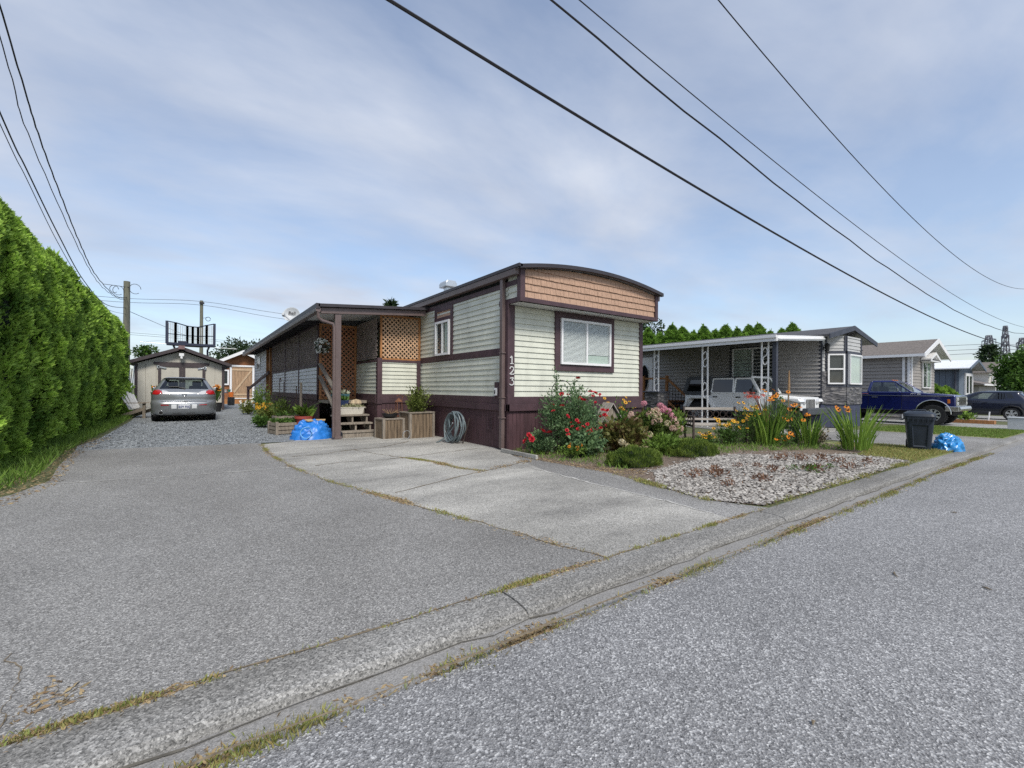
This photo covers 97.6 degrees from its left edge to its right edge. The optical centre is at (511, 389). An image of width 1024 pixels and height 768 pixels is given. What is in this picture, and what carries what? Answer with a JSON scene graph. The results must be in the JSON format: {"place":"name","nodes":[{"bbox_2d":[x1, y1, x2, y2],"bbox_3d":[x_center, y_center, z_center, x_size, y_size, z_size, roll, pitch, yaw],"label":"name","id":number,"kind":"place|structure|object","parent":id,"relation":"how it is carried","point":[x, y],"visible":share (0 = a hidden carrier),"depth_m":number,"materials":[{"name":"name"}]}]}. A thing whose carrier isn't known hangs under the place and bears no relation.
{"place":"outdoors","nodes":[
{"label":"outdoors","id":0,"kind":"place"},
{"bbox_2d":[0,112,124,307],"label":"overhead wire","id":1,"kind":"object","parent":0,"point":[43,203],"visible":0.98,"depth_m":9.07,"materials":[{"name":"black metal"}]},
{"bbox_2d":[0,443,603,741],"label":"driveway","id":2,"kind":"structure","parent":0,"point":[122,587],"depth_m":2.99,"materials":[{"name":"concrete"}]},
{"bbox_2d":[0,410,1007,557],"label":"yard","id":3,"kind":"structure","parent":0,"point":[328,418],"depth_m":7.29,"materials":[{"name":"green plant"}]},
{"bbox_2d":[0,219,13,462],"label":"cedar tree","id":4,"kind":"object","parent":3,"relation":"on","point":[5,410],"visible":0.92,"depth_m":6.49,"materials":[{"name":"green plant"}]},
{"bbox_2d":[0,208,41,462],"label":"cedar tree","id":5,"kind":"object","parent":3,"relation":"on","point":[16,349],"visible":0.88,"depth_m":7.08,"materials":[{"name":"green plant"}]},
{"bbox_2d":[0,196,63,454],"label":"cedar tree","id":6,"kind":"object","parent":3,"relation":"on","point":[38,423],"visible":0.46,"depth_m":7.81,"materials":[{"name":"green plant"}]},
{"bbox_2d":[14,215,76,441],"bbox_3d":[-9.904,-1.179,8.889,1.735,4.695,1.756,0,0,-1],"label":"cedar tree","id":7,"kind":"object","parent":3,"relation":"on","point":[56,322],"visible":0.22,"depth_m":9.15,"materials":[{"name":"green plant"}]},
{"bbox_2d":[0,437,110,505],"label":"grass","id":8,"kind":"structure","parent":3,"relation":"on","point":[57,476],"depth_m":5.92,"materials":[{"name":"green plant"}]},
{"bbox_2d":[41,249,81,437],"bbox_3d":[-10.402,-1.125,9.533,1.798,4.555,1.777,0,0,-31],"label":"cedar tree","id":9,"kind":"object","parent":3,"relation":"on","point":[77,365],"visible":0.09,"depth_m":9.94,"materials":[{"name":"green plant"}]},
{"bbox_2d":[42,246,87,433],"bbox_3d":[-10.939,-1.103,10.301,1.660,4.501,1.656,0,0,-36],"label":"cedar tree","id":10,"kind":"object","parent":3,"relation":"on","point":[75,324],"visible":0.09,"depth_m":10.60,"materials":[{"name":"green plant"}]},
{"bbox_2d":[0,412,133,489],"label":"verge grass","id":11,"kind":"structure","parent":3,"relation":"on","point":[55,446],"depth_m":7.26,"materials":[{"name":"green plant"}]},
{"bbox_2d":[45,247,90,429],"bbox_3d":[-11.412,-1.193,11.036,1.656,4.688,1.573,0,0,3],"label":"cedar tree","id":12,"kind":"object","parent":3,"relation":"on","point":[83,405],"visible":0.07,"depth_m":11.36,"materials":[{"name":"green plant"}]},
{"bbox_2d":[53,249,99,429],"bbox_3d":[-11.910,-1.257,11.666,1.869,4.843,1.935,0,0,-2],"label":"cedar tree","id":13,"kind":"object","parent":3,"relation":"on","point":[88,418],"visible":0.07,"depth_m":12.01,"materials":[{"name":"green plant"}]},
{"bbox_2d":[83,290,102,422],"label":"cedar tree","id":14,"kind":"object","parent":3,"relation":"on","point":[98,357],"visible":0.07,"depth_m":13.40,"materials":[{"name":"green plant"}]},
{"bbox_2d":[83,285,110,421],"bbox_3d":[-13.442,-1.228,13.583,2.217,4.740,2.183,0,0,19],"label":"cedar tree","id":15,"kind":"object","parent":3,"relation":"on","point":[102,390],"visible":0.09,"depth_m":14.01,"materials":[{"name":"green plant"}]},
{"bbox_2d":[94,297,120,419],"bbox_3d":[-14.509,-1.185,14.987,2.125,4.638,2.158,0,0,39],"label":"cedar tree","id":16,"kind":"object","parent":3,"relation":"on","point":[111,339],"visible":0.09,"depth_m":15.40,"materials":[{"name":"green plant"}]},
{"bbox_2d":[93,291,128,415],"bbox_3d":[-15.600,-1.261,16.515,2.102,4.776,2.069,0,0,16],"label":"cedar tree","id":17,"kind":"object","parent":3,"relation":"on","point":[121,390],"visible":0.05,"depth_m":16.84,"materials":[{"name":"green plant"}]},
{"bbox_2d":[104,304,131,411],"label":"cedar tree","id":18,"kind":"object","parent":3,"relation":"on","point":[123,333],"visible":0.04,"depth_m":19.00,"materials":[{"name":"green plant"}]},
{"bbox_2d":[106,281,140,381],"bbox_3d":[-18.841,-2.082,21.664,1.402,6.300,0.301,0,0,-36],"label":"utility pole","id":19,"kind":"object","parent":3,"relation":"on","point":[126,303],"visible":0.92,"depth_m":21.68,"materials":[{"name":"brown wood"}]},
{"bbox_2d":[0,5,126,297],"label":"overhead wire","id":20,"kind":"object","parent":19,"relation":"attached to","point":[10,41],"visible":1,"depth_m":8.12,"materials":[{"name":"black metal"}]},
{"bbox_2d":[75,404,295,450],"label":"gravel drive","id":21,"kind":"structure","parent":3,"relation":"on","point":[233,412],"depth_m":11.70,"materials":[{"name":"grey gravel"}]},
{"bbox_2d":[120,391,150,417],"bbox_3d":[-14.420,0.601,17.327,0.999,1.011,0.760,0,0,-1],"label":"lounge chair","id":22,"kind":"object","parent":21,"relation":"on","point":[134,404],"visible":0.82,"depth_m":17.22,"materials":[{"name":"white wood"}]},
{"bbox_2d":[129,345,231,409],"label":"garden shed","id":23,"kind":"structure","parent":21,"relation":"on","point":[180,361],"depth_m":22.36,"materials":[{"name":"beige wood"}]},
{"bbox_2d":[157,364,181,386],"bbox_3d":[-16.988,-0.089,22.217,1.000,2.260,0.068,0,0,-36],"label":"door","id":24,"kind":"structure","parent":23,"relation":"in","point":[164,370],"depth_m":22.23,"materials":[{"name":"beige wood"}]},
{"bbox_2d":[145,320,235,355],"bbox_3d":[-18.523,-1.342,25.842,4.351,4.825,3.200,0,0,-36],"label":"slatted screen","id":25,"kind":"object","parent":23,"relation":"on","point":[189,341],"visible":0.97,"depth_m":25.32,"materials":[{"name":"black metal"}]},
{"bbox_2d":[182,365,205,388],"bbox_3d":[-16.167,-0.083,22.805,1.000,2.260,0.068,0,0,-36],"label":"door","id":26,"kind":"structure","parent":23,"relation":"in","point":[198,371],"depth_m":22.75,"materials":[{"name":"beige wood"}]},
{"bbox_2d":[151,377,215,420],"bbox_3d":[-12.609,0.341,17.282,2.043,1.553,4.688,0,0,-36],"label":"hatchback","id":27,"kind":"object","parent":21,"relation":"on","point":[173,398],"visible":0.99,"depth_m":15.56,"materials":[{"name":"silver metal"}]},
{"bbox_2d":[82,418,284,448],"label":"drive gravel","id":28,"kind":"structure","parent":21,"relation":"on","point":[191,428],"depth_m":11.58,"materials":[{"name":"grey gravel"}]},
{"bbox_2d":[219,350,254,403],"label":"cabin shed","id":29,"kind":"structure","parent":21,"relation":"on","point":[239,375],"depth_m":32.51,"materials":[{"name":"red wood"}]},
{"bbox_2d":[232,367,251,397],"bbox_3d":[-19.647,-0.477,32.618,1.260,2.240,0.090,0,0,-36],"label":"door","id":30,"kind":"structure","parent":29,"relation":"in","point":[239,383],"depth_m":32.58,"materials":[{"name":"brown wood"}]},
{"bbox_2d":[267,417,296,434],"bbox_3d":[-5.934,0.942,11.680,0.601,0.434,0.621,0,0,42],"label":"crate planter","id":31,"kind":"object","parent":21,"relation":"on","point":[277,426],"visible":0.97,"depth_m":11.49,"materials":[{"name":"brown wood"}]},
{"bbox_2d":[292,402,320,423],"bbox_3d":[-5.425,0.747,11.766,0.665,0.830,0.666,0,0,-5],"label":"plant pot","id":32,"kind":"object","parent":21,"relation":"on","point":[305,412],"visible":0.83,"depth_m":11.64,"materials":[{"name":"green plant"}]},
{"bbox_2d":[209,336,259,358],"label":"broadleaf tree","id":33,"kind":"object","parent":3,"relation":"on","point":[238,346],"visible":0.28,"depth_m":54.96,"materials":[{"name":"green plant"}]},
{"bbox_2d":[242,303,427,438],"bbox_3d":[-8.478,-0.514,18.144,2.789,3.310,17.820,0,0,-36],"label":"porch","id":34,"kind":"object","parent":3,"relation":"on","point":[287,357],"visible":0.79,"depth_m":12.24,"materials":[{"name":"brown wood"}]},
{"bbox_2d":[306,262,663,449],"bbox_3d":[-4.956,-0.845,19.102,4.370,4.020,23.560,0,0,-36],"label":"mobile home","id":35,"kind":"object","parent":3,"relation":"on","point":[496,347],"visible":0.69,"depth_m":9.75,"materials":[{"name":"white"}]},
{"bbox_2d":[434,319,449,355],"bbox_3d":[-1.704,-1.252,10.999,0.075,0.840,0.740,0,0,-36],"label":"window","id":36,"kind":"structure","parent":35,"relation":"in","point":[442,328],"depth_m":10.98,"materials":[{"name":"white plastic"}]},
{"bbox_2d":[560,318,611,366],"bbox_3d":[1.658,-1.018,9.976,1.540,0.980,0.075,0,0,-36],"label":"window","id":37,"kind":"structure","parent":35,"relation":"in","point":[582,342],"depth_m":9.95,"materials":[{"name":"white glass"}]},
{"bbox_2d":[264,432,729,556],"bbox_3d":[-1.640,1.189,7.742,4.040,0.001,10.110,0,0,-36],"label":"concrete pad","id":38,"kind":"object","parent":3,"relation":"on","point":[527,498],"visible":0.78,"depth_m":5.26,"materials":[{"name":"grey concrete"}]},
{"bbox_2d":[290,419,331,439],"bbox_3d":[-4.742,0.933,10.654,0.778,0.468,0.970,0,0,36],"label":"tarp bundle","id":39,"kind":"object","parent":38,"relation":"on","point":[315,429],"visible":0.93,"depth_m":10.40,"materials":[{"name":"blue plastic"}]},
{"bbox_2d":[3,455,646,723],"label":"bed litter","id":40,"kind":"object","parent":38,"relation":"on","point":[85,684],"visible":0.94,"depth_m":1.75,"materials":[{"name":"plant"}]},
{"bbox_2d":[330,406,373,437],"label":"porch steps","id":41,"kind":"structure","parent":38,"relation":"on","point":[354,432],"depth_m":11.16,"materials":[{"name":"brown wood"}]},
{"bbox_2d":[374,417,404,438],"bbox_3d":[-2.982,0.939,10.907,0.560,0.480,0.520,0,0,-40],"label":"wooden box","id":42,"kind":"object","parent":38,"relation":"on","point":[388,428],"visible":0.99,"depth_m":10.73,"materials":[{"name":"brown wood"}]},
{"bbox_2d":[399,411,434,438],"bbox_3d":[-2.364,0.869,11.127,0.700,0.630,0.600,0,0,-40],"label":"wooden planter","id":43,"kind":"object","parent":38,"relation":"on","point":[419,424],"visible":0.86,"depth_m":10.89,"materials":[{"name":"brown wood"}]},
{"bbox_2d":[403,384,433,411],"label":"potted shrub","id":44,"kind":"object","parent":43,"relation":"in","point":[416,403],"visible":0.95,"depth_m":11.03,"materials":[{"name":"green plant"}]},
{"bbox_2d":[263,448,602,557],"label":"dry litter","id":45,"kind":"object","parent":38,"relation":"on","point":[398,499],"visible":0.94,"depth_m":4.78,"materials":[{"name":"brown plant"}]},
{"bbox_2d":[436,411,469,443],"bbox_3d":[-1.308,0.839,9.929,0.620,0.710,0.667,0,0,-36],"label":"garden hose","id":46,"kind":"object","parent":38,"relation":"on","point":[448,425],"visible":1,"depth_m":9.86,"materials":[{"name":"rubber"}]},
{"bbox_2d":[513,455,765,517],"bbox_3d":[1.158,1.212,6.233,0.736,0.001,4.434,0,0,-33],"label":"driveway strip","id":47,"kind":"object","parent":3,"relation":"on","point":[726,509],"visible":0.91,"depth_m":5.47,"materials":[{"name":"concrete"}]},
{"bbox_2d":[515,432,871,496],"bbox_3d":[4.038,1.254,9.139,7.980,0.040,4.650,0,0,-36],"label":"flower bed","id":48,"kind":"object","parent":3,"relation":"on","point":[669,460],"visible":0.29,"depth_m":8.31,"materials":[{"name":"soil"}]},
{"bbox_2d":[522,427,556,452],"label":"rose bush","id":49,"kind":"object","parent":48,"relation":"on","point":[535,440],"visible":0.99,"depth_m":8.27,"materials":[{"name":"green plant"}]},
{"bbox_2d":[535,365,608,449],"bbox_3d":[1.210,0.374,8.642,1.719,1.677,1.154,0,0,-36],"label":"rose bush","id":50,"kind":"object","parent":48,"relation":"on","point":[564,422],"visible":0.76,"depth_m":8.44,"materials":[{"name":"green plant"}]},
{"bbox_2d":[566,425,609,455],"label":"leafy plant","id":51,"kind":"object","parent":48,"relation":"on","point":[591,441],"visible":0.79,"depth_m":7.98,"materials":[{"name":"green plant"}]},
{"bbox_2d":[597,411,648,450],"bbox_3d":[2.169,0.823,8.522,1.137,0.802,0.888,0,0,-36],"label":"hydrangea","id":52,"kind":"object","parent":48,"relation":"on","point":[623,433],"visible":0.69,"depth_m":8.40,"materials":[{"name":"green plant"}]},
{"bbox_2d":[604,444,663,468],"bbox_3d":[1.970,1.044,7.260,1.115,0.348,0.915,0,0,-36],"label":"heather mound","id":53,"kind":"object","parent":48,"relation":"on","point":[634,456],"visible":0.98,"depth_m":7.01,"materials":[{"name":"green plant"}]},
{"bbox_2d":[634,401,683,440],"bbox_3d":[3.065,0.733,9.512,1.255,0.986,1.119,0,0,-36],"label":"hydrangea","id":54,"kind":"object","parent":48,"relation":"on","point":[657,420],"visible":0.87,"depth_m":9.28,"materials":[{"name":"pink plant"}]},
{"bbox_2d":[641,432,680,453],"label":"leafy plant","id":55,"kind":"object","parent":48,"relation":"on","point":[662,443],"visible":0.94,"depth_m":8.35,"materials":[{"name":"green plant"}]},
{"bbox_2d":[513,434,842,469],"bbox_3d":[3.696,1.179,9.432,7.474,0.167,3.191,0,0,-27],"label":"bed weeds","id":56,"kind":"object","parent":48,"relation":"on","point":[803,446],"visible":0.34,"depth_m":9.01,"materials":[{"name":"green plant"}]},
{"bbox_2d":[665,437,720,457],"bbox_3d":[3.392,1.058,8.407,1.302,0.337,0.912,0,0,-36],"label":"heather mound","id":57,"kind":"object","parent":48,"relation":"on","point":[691,447],"visible":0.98,"depth_m":8.12,"materials":[{"name":"green plant"}]},
{"bbox_2d":[683,406,748,443],"bbox_3d":[4.691,0.823,10.375,1.275,0.825,0.580,0,0,-3],"label":"garden bench","id":58,"kind":"object","parent":48,"relation":"on","point":[693,424],"visible":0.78,"depth_m":10.57,"materials":[{"name":"metal"}]},
{"bbox_2d":[710,416,749,444],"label":"coneflower","id":59,"kind":"object","parent":48,"relation":"on","point":[729,434],"visible":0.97,"depth_m":9.82,"materials":[{"name":"green plant"}]},
{"bbox_2d":[732,401,764,443],"bbox_3d":[5.440,0.755,10.195,0.813,0.971,0.665,0,0,-36],"label":"coneflower","id":60,"kind":"object","parent":48,"relation":"on","point":[751,431],"visible":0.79,"depth_m":10.11,"materials":[{"name":"green plant"}]},
{"bbox_2d":[743,391,792,444],"bbox_3d":[5.675,0.645,10.052,1.198,1.190,1.030,0,0,-36],"label":"sword leaf plant","id":61,"kind":"object","parent":48,"relation":"on","point":[765,436],"visible":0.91,"depth_m":9.95,"materials":[{"name":"green plant"}]},
{"bbox_2d":[761,388,790,438],"bbox_3d":[5.951,0.594,10.128,0.561,1.298,0.588,0,0,39],"label":"coneflower","id":62,"kind":"object","parent":48,"relation":"on","point":[776,396],"visible":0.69,"depth_m":10.08,"materials":[{"name":"green plant"}]},
{"bbox_2d":[784,403,809,444],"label":"coneflower","id":63,"kind":"object","parent":48,"relation":"on","point":[796,439],"visible":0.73,"depth_m":10.11,"materials":[{"name":"green plant"}]},
{"bbox_2d":[789,409,826,445],"bbox_3d":[6.565,0.819,9.973,0.828,0.854,0.947,0,0,-36],"label":"sword leaf plant","id":64,"kind":"object","parent":48,"relation":"on","point":[809,436],"visible":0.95,"depth_m":9.85,"materials":[{"name":"green plant"}]},
{"bbox_2d":[821,404,896,450],"bbox_3d":[7.071,0.755,9.255,1.238,0.988,1.106,0,0,21],"label":"sword leaf plant","id":65,"kind":"object","parent":48,"relation":"on","point":[851,435],"visible":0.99,"depth_m":9.13,"materials":[{"name":"green plant"}]},
{"bbox_2d":[643,326,877,427],"bbox_3d":[8.053,-0.509,23.113,4.740,3.734,16.185,0,0,-36],"label":"grey home","id":66,"kind":"object","parent":3,"relation":"on","point":[832,378],"visible":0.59,"depth_m":16.89,"materials":[{"name":"grey wood"}]},
{"bbox_2d":[643,357,652,390],"bbox_3d":[6.583,-0.529,22.174,0.085,2.050,0.900,0,0,-36],"label":"door","id":67,"kind":"structure","parent":66,"relation":"in","point":[647,362],"depth_m":21.99,"materials":[{"name":"white plastic"}]},
{"bbox_2d":[732,346,771,377],"bbox_3d":[9.619,-1.023,17.913,0.075,1.260,1.640,0,0,-36],"label":"window","id":68,"kind":"structure","parent":66,"relation":"in","point":[743,350],"depth_m":18.06,"materials":[{"name":"glass"}]},
{"bbox_2d":[827,354,844,383],"bbox_3d":[11.647,-0.724,16.098,0.552,1.090,0.075,0,0,10],"label":"window","id":69,"kind":"structure","parent":66,"relation":"in","point":[835,362],"depth_m":16.11,"materials":[{"name":"white plastic"}]},
{"bbox_2d":[848,354,861,384],"bbox_3d":[12.630,-0.717,16.482,1.180,1.090,0.075,0,0,-36],"label":"window","id":70,"kind":"structure","parent":66,"relation":"in","point":[854,361],"depth_m":16.49,"materials":[{"name":"white glass"}]},
{"bbox_2d":[682,420,843,434],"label":"carport slab","id":71,"kind":"structure","parent":3,"relation":"on","point":[824,430],"depth_m":15.58,"materials":[{"name":"concrete"}]},
{"bbox_2d":[643,391,669,410],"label":"stone pillar","id":72,"kind":"structure","parent":71,"relation":"on","point":[653,399],"depth_m":16.97,"materials":[{"name":"stone"}]},
{"bbox_2d":[642,375,687,417],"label":"entry stairs","id":73,"kind":"structure","parent":71,"relation":"on","point":[667,379],"depth_m":19.65,"materials":[{"name":"black wood"}]},
{"bbox_2d":[643,334,824,426],"bbox_3d":[7.214,-0.269,17.369,3.550,3.160,7.350,0,0,-36],"label":"carport","id":74,"kind":"object","parent":71,"relation":"on","point":[774,339],"visible":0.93,"depth_m":14.48,"materials":[{"name":"white metal"}]},
{"bbox_2d":[680,376,829,427],"bbox_3d":[8.849,0.429,16.754,2.100,1.831,4.660,0,0,-36],"label":"off roader","id":75,"kind":"object","parent":71,"relation":"on","point":[726,391],"visible":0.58,"depth_m":16.67,"materials":[{"name":"white paint"}]},
{"bbox_2d":[711,378,734,406],"bbox_3d":[7.901,0.158,16.786,0.142,1.148,0.917,0,0,-36],"label":"rear door","id":76,"kind":"structure","parent":75,"relation":"in","point":[722,389],"depth_m":16.77,"materials":[{"name":"white paint"}]},
{"bbox_2d":[733,378,760,409],"bbox_3d":[8.431,0.162,16.046,0.142,1.148,0.977,0,0,-36],"label":"front door","id":77,"kind":"structure","parent":75,"relation":"in","point":[738,396],"depth_m":16.11,"materials":[{"name":"white paint"}]},
{"bbox_2d":[612,460,914,505],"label":"edge grass","id":78,"kind":"structure","parent":3,"relation":"on","point":[654,484],"depth_m":5.78,"materials":[{"name":"green plant"}]},
{"bbox_2d":[824,442,953,462],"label":"grass verge","id":79,"kind":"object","parent":3,"relation":"on","point":[930,457],"depth_m":8.87,"materials":[{"name":"plant"}]},
{"bbox_2d":[901,409,937,449],"bbox_3d":[8.772,0.869,9.658,0.573,0.866,0.620,0,0,38],"label":"wheeled bin","id":80,"kind":"object","parent":79,"relation":"on","point":[919,425],"visible":0.99,"depth_m":9.47,"materials":[{"name":"plastic"}]},
{"bbox_2d":[931,432,965,451],"bbox_3d":[9.336,1.115,9.601,0.705,0.388,0.544,0,0,-36],"label":"rubbish bag","id":81,"kind":"object","parent":79,"relation":"on","point":[946,441],"visible":0.98,"depth_m":9.44,"materials":[{"name":"blue plastic"}]},
{"bbox_2d":[862,339,950,419],"bbox_3d":[18.468,-0.531,28.150,5.240,4.204,12.320,0,0,-36],"label":"taupe home","id":82,"kind":"object","parent":3,"relation":"on","point":[911,362],"visible":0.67,"depth_m":23.27,"materials":[{"name":"grey wood"}]},
{"bbox_2d":[861,418,1006,428],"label":"truck drive","id":83,"kind":"structure","parent":3,"relation":"on","point":[902,422],"depth_m":19.36,"materials":[{"name":"grey concrete"}]},
{"bbox_2d":[861,380,971,424],"bbox_3d":[17.103,0.544,20.598,2.450,1.916,5.420,0,0,-36],"label":"pickup truck","id":84,"kind":"object","parent":83,"relation":"on","point":[947,408],"visible":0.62,"depth_m":19.23,"materials":[{"name":"blue paint"}]},
{"bbox_2d":[934,359,986,394],"bbox_3d":[26.637,-0.110,34.000,4.940,3.673,12.320,0,0,-36],"label":"blue grey home","id":85,"kind":"object","parent":3,"relation":"on","point":[956,375],"visible":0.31,"depth_m":28.96,"materials":[{"name":"white metal"}]},
{"bbox_2d":[957,415,1007,421],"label":"drive","id":86,"kind":"structure","parent":3,"relation":"on","point":[996,418],"depth_m":26.21,"materials":[{"name":"grey concrete"}]},
{"bbox_2d":[965,391,1023,418],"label":"crossover","id":87,"kind":"object","parent":86,"relation":"on","point":[1005,404],"visible":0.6,"depth_m":24.64,"materials":[{"name":"black paint"}]},
{"bbox_2d":[972,343,1005,390],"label":"conifer tree","id":88,"kind":"object","parent":3,"relation":"on","point":[988,351],"visible":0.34,"depth_m":69.28,"materials":[{"name":"green plant"}]},
{"bbox_2d":[987,344,1023,391],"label":"broadleaf tree","id":89,"kind":"object","parent":3,"relation":"on","point":[1010,374],"visible":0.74,"depth_m":32.92,"materials":[{"name":"green plant"}]},
{"bbox_2d":[0,0,1023,389],"label":"sky","id":90,"kind":"structure","parent":0,"point":[275,156],"materials":[{"name":"blue"}]},
{"bbox_2d":[213,443,1023,767],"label":"road","id":91,"kind":"structure","parent":0,"point":[847,641],"depth_m":1.98,"materials":[{"name":"grey asphalt"}]},
{"bbox_2d":[129,440,1023,767],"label":"gutter","id":92,"kind":"object","parent":91,"relation":"on","point":[365,688],"visible":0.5,"depth_m":2.06,"materials":[{"name":"concrete"}]},
{"bbox_2d":[120,474,918,767],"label":"pavement crack","id":93,"kind":"object","parent":92,"relation":"on","point":[153,758],"visible":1,"depth_m":1.91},
{"bbox_2d":[162,452,993,767],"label":"gutter grass","id":94,"kind":"structure","parent":92,"relation":"on","point":[244,750],"depth_m":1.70,"materials":[{"name":"green plant"}]},
{"bbox_2d":[180,448,995,767],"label":"pavement crack","id":95,"kind":"object","parent":91,"relation":"on","point":[502,642],"visible":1,"depth_m":2.09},
{"bbox_2d":[386,0,1022,347],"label":"overhead wire","id":96,"kind":"object","parent":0,"point":[436,29],"visible":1,"depth_m":7.09,"materials":[{"name":"black metal"}]},
{"bbox_2d":[637,451,917,504],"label":"bed gravel","id":97,"kind":"structure","parent":0,"point":[707,462],"depth_m":6.33,"materials":[{"name":"grey gravel"}]},
{"bbox_2d":[550,0,1023,333],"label":"overhead wire","id":98,"kind":"object","parent":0,"point":[626,63],"visible":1,"depth_m":8.91,"materials":[{"name":"black metal"}]},
{"bbox_2d":[579,0,1021,326],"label":"overhead wire","id":99,"kind":"object","parent":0,"point":[745,137],"visible":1,"depth_m":9.35,"materials":[{"name":"black metal"}]},
{"bbox_2d":[687,426,1000,448],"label":"neighbour driveway","id":100,"kind":"structure","parent":0,"point":[893,438],"depth_m":12.24,"materials":[{"name":"concrete"}]},
{"bbox_2d":[718,0,1018,288],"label":"overhead wire","id":101,"kind":"object","parent":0,"point":[833,134],"visible":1,"depth_m":8.57,"materials":[{"name":"black metal"}]},
{"bbox_2d":[872,425,1023,437],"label":"lawn grass","id":102,"kind":"structure","parent":0,"point":[980,432],"depth_m":15.00,"materials":[{"name":"green plant"}]},
{"bbox_2d":[972,362,998,398],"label":"cream house","id":103,"kind":"structure","parent":0,"point":[982,380],"depth_m":54.06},
{"bbox_3d":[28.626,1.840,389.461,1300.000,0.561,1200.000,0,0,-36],"label":"ground","id":104,"kind":"structure","parent":0,"visible":0},
{"bbox_2d":[0,433,1023,767],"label":"kerb","id":105,"kind":"structure","parent":104,"relation":"on","point":[130,735],"depth_m":2.02,"materials":[{"name":"concrete"}]},
{"bbox_2d":[0,507,762,751],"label":"kerb grass","id":106,"kind":"structure","parent":105,"relation":"on","point":[101,710],"depth_m":1.71,"materials":[{"name":"green plant"}]},
{"bbox_2d":[2,508,765,744],"bbox_3d":[-0.556,1.192,2.319,7.791,0.001,0.053,0,0,-35],"label":"pavement crack","id":107,"kind":"object","parent":105,"relation":"on","point":[359,632],"visible":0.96,"depth_m":2.14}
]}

